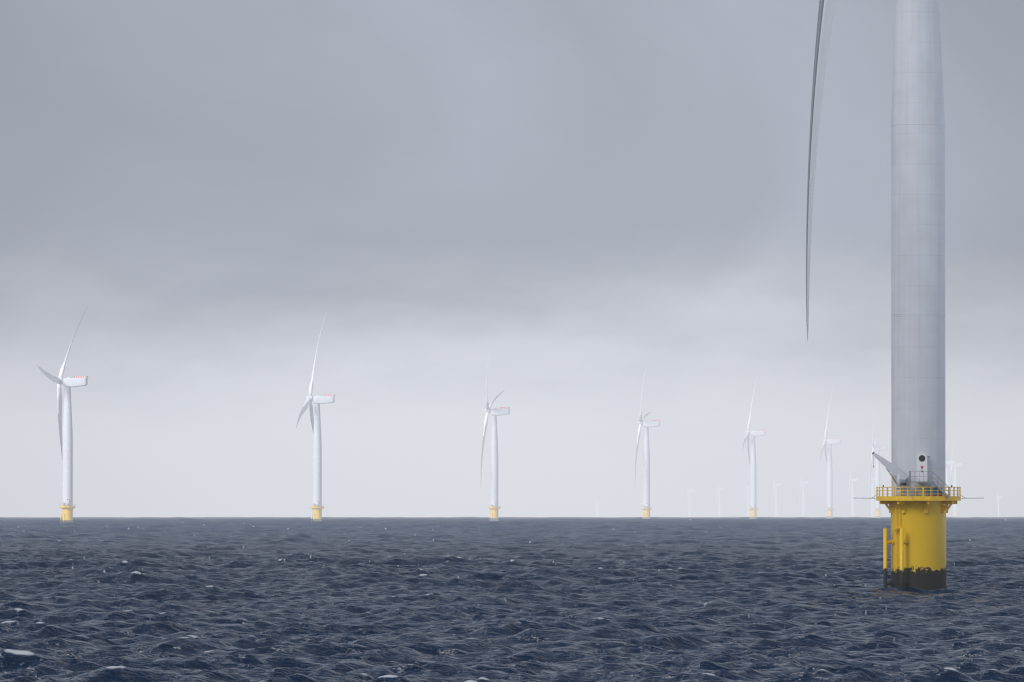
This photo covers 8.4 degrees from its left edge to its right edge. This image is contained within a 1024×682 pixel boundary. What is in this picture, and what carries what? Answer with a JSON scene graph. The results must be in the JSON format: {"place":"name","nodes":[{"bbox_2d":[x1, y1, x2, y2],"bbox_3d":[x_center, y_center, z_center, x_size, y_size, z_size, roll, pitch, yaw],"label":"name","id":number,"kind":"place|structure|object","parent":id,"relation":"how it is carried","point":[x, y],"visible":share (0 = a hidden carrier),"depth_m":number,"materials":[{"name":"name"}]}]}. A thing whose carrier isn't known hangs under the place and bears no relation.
{"place":"outdoors","nodes":[
{"label":"outdoors","id":0,"kind":"place"},
{"bbox_2d":[0,517,1023,681],"bbox_3d":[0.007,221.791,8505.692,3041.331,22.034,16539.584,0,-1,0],"label":"sea","id":1,"kind":"structure","parent":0,"point":[443,599],"depth_m":646.57,"materials":[{"name":"blue liquid"}]},
{"bbox_2d":[37,302,89,522],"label":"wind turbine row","id":2,"kind":"object","parent":1,"relation":"on","point":[66,444],"visible":0.94,"depth_m":3976.50,"materials":[{"name":"white paint"}]},
{"bbox_2d":[296,313,334,520],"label":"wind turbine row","id":3,"kind":"object","parent":1,"relation":"on","point":[317,507],"visible":0.97,"depth_m":4603.88,"materials":[{"name":"white paint"}]},
{"bbox_2d":[481,359,509,520],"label":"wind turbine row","id":4,"kind":"object","parent":1,"relation":"on","point":[494,508],"visible":0.96,"depth_m":5169.31,"materials":[{"name":"white paint"}]},
{"bbox_2d":[635,370,659,518],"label":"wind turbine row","id":5,"kind":"object","parent":1,"relation":"on","point":[646,508],"visible":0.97,"depth_m":5877.76,"materials":[{"name":"white paint"}]},
{"bbox_2d":[686,481,692,516],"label":"wind turbine","id":6,"kind":"object","parent":1,"relation":"on","point":[688,501],"visible":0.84,"depth_m":19900.90,"materials":[{"name":"white paint"}]},
{"bbox_2d":[716,478,723,516],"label":"wind turbine","id":7,"kind":"object","parent":1,"relation":"on","point":[719,489],"visible":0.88,"depth_m":18930.68,"materials":[{"name":"white paint"}]},
{"bbox_2d":[745,477,749,516],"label":"wind turbine","id":8,"kind":"object","parent":1,"relation":"on","point":[747,487],"visible":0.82,"depth_m":18032.12,"materials":[{"name":"white paint"}]},
{"bbox_2d":[743,375,765,518],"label":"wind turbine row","id":9,"kind":"object","parent":1,"relation":"on","point":[752,504],"visible":0.97,"depth_m":6579.91,"materials":[{"name":"white paint"}]},
{"bbox_2d":[773,477,780,516],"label":"wind turbine","id":10,"kind":"object","parent":1,"relation":"on","point":[776,485],"visible":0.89,"depth_m":16827.91,"materials":[{"name":"white paint"}]},
{"bbox_2d":[799,468,807,516],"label":"wind turbine","id":11,"kind":"object","parent":1,"relation":"on","point":[803,483],"visible":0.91,"depth_m":15939.73,"materials":[{"name":"white paint"}]},
{"bbox_2d":[820,390,840,518],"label":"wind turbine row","id":12,"kind":"object","parent":1,"relation":"on","point":[829,509],"visible":0.94,"depth_m":7336.24,"materials":[{"name":"white paint"}]},
{"bbox_2d":[849,466,857,516],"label":"wind turbine","id":13,"kind":"object","parent":1,"relation":"on","point":[852,500],"visible":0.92,"depth_m":14888.25,"materials":[{"name":"white paint"}]},
{"bbox_2d":[868,465,874,516],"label":"wind turbine","id":14,"kind":"object","parent":1,"relation":"on","point":[872,512],"visible":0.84,"depth_m":14369.27,"materials":[{"name":"white paint"}]},
{"bbox_2d":[870,418,887,517],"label":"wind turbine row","id":15,"kind":"object","parent":1,"relation":"on","point":[877,483],"visible":0.91,"depth_m":8045.27,"materials":[{"name":"white paint"}]},
{"bbox_2d":[806,0,966,589],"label":"wind turbine","id":16,"kind":"object","parent":1,"relation":"on","point":[919,500],"visible":0.97,"depth_m":749.26,"materials":[{"name":"white paint"}]},
{"bbox_2d":[945,429,954,516],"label":"wind turbine","id":17,"kind":"object","parent":1,"relation":"on","point":[947,463],"visible":0.34,"depth_m":10326.49,"materials":[{"name":"white paint"}]},
{"bbox_2d":[949,442,962,516],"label":"wind turbine","id":18,"kind":"object","parent":1,"relation":"on","point":[955,511],"visible":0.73,"depth_m":10751.34,"materials":[{"name":"white paint"}]},
{"bbox_2d":[996,490,1001,516],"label":"wind turbine","id":19,"kind":"object","parent":1,"relation":"on","point":[998,503],"visible":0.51,"depth_m":24415.63,"materials":[{"name":"white paint"}]},
{"bbox_2d":[0,0,1023,516],"label":"sky","id":20,"kind":"structure","parent":0,"point":[579,199],"materials":[{"name":"grey"}]}
]}

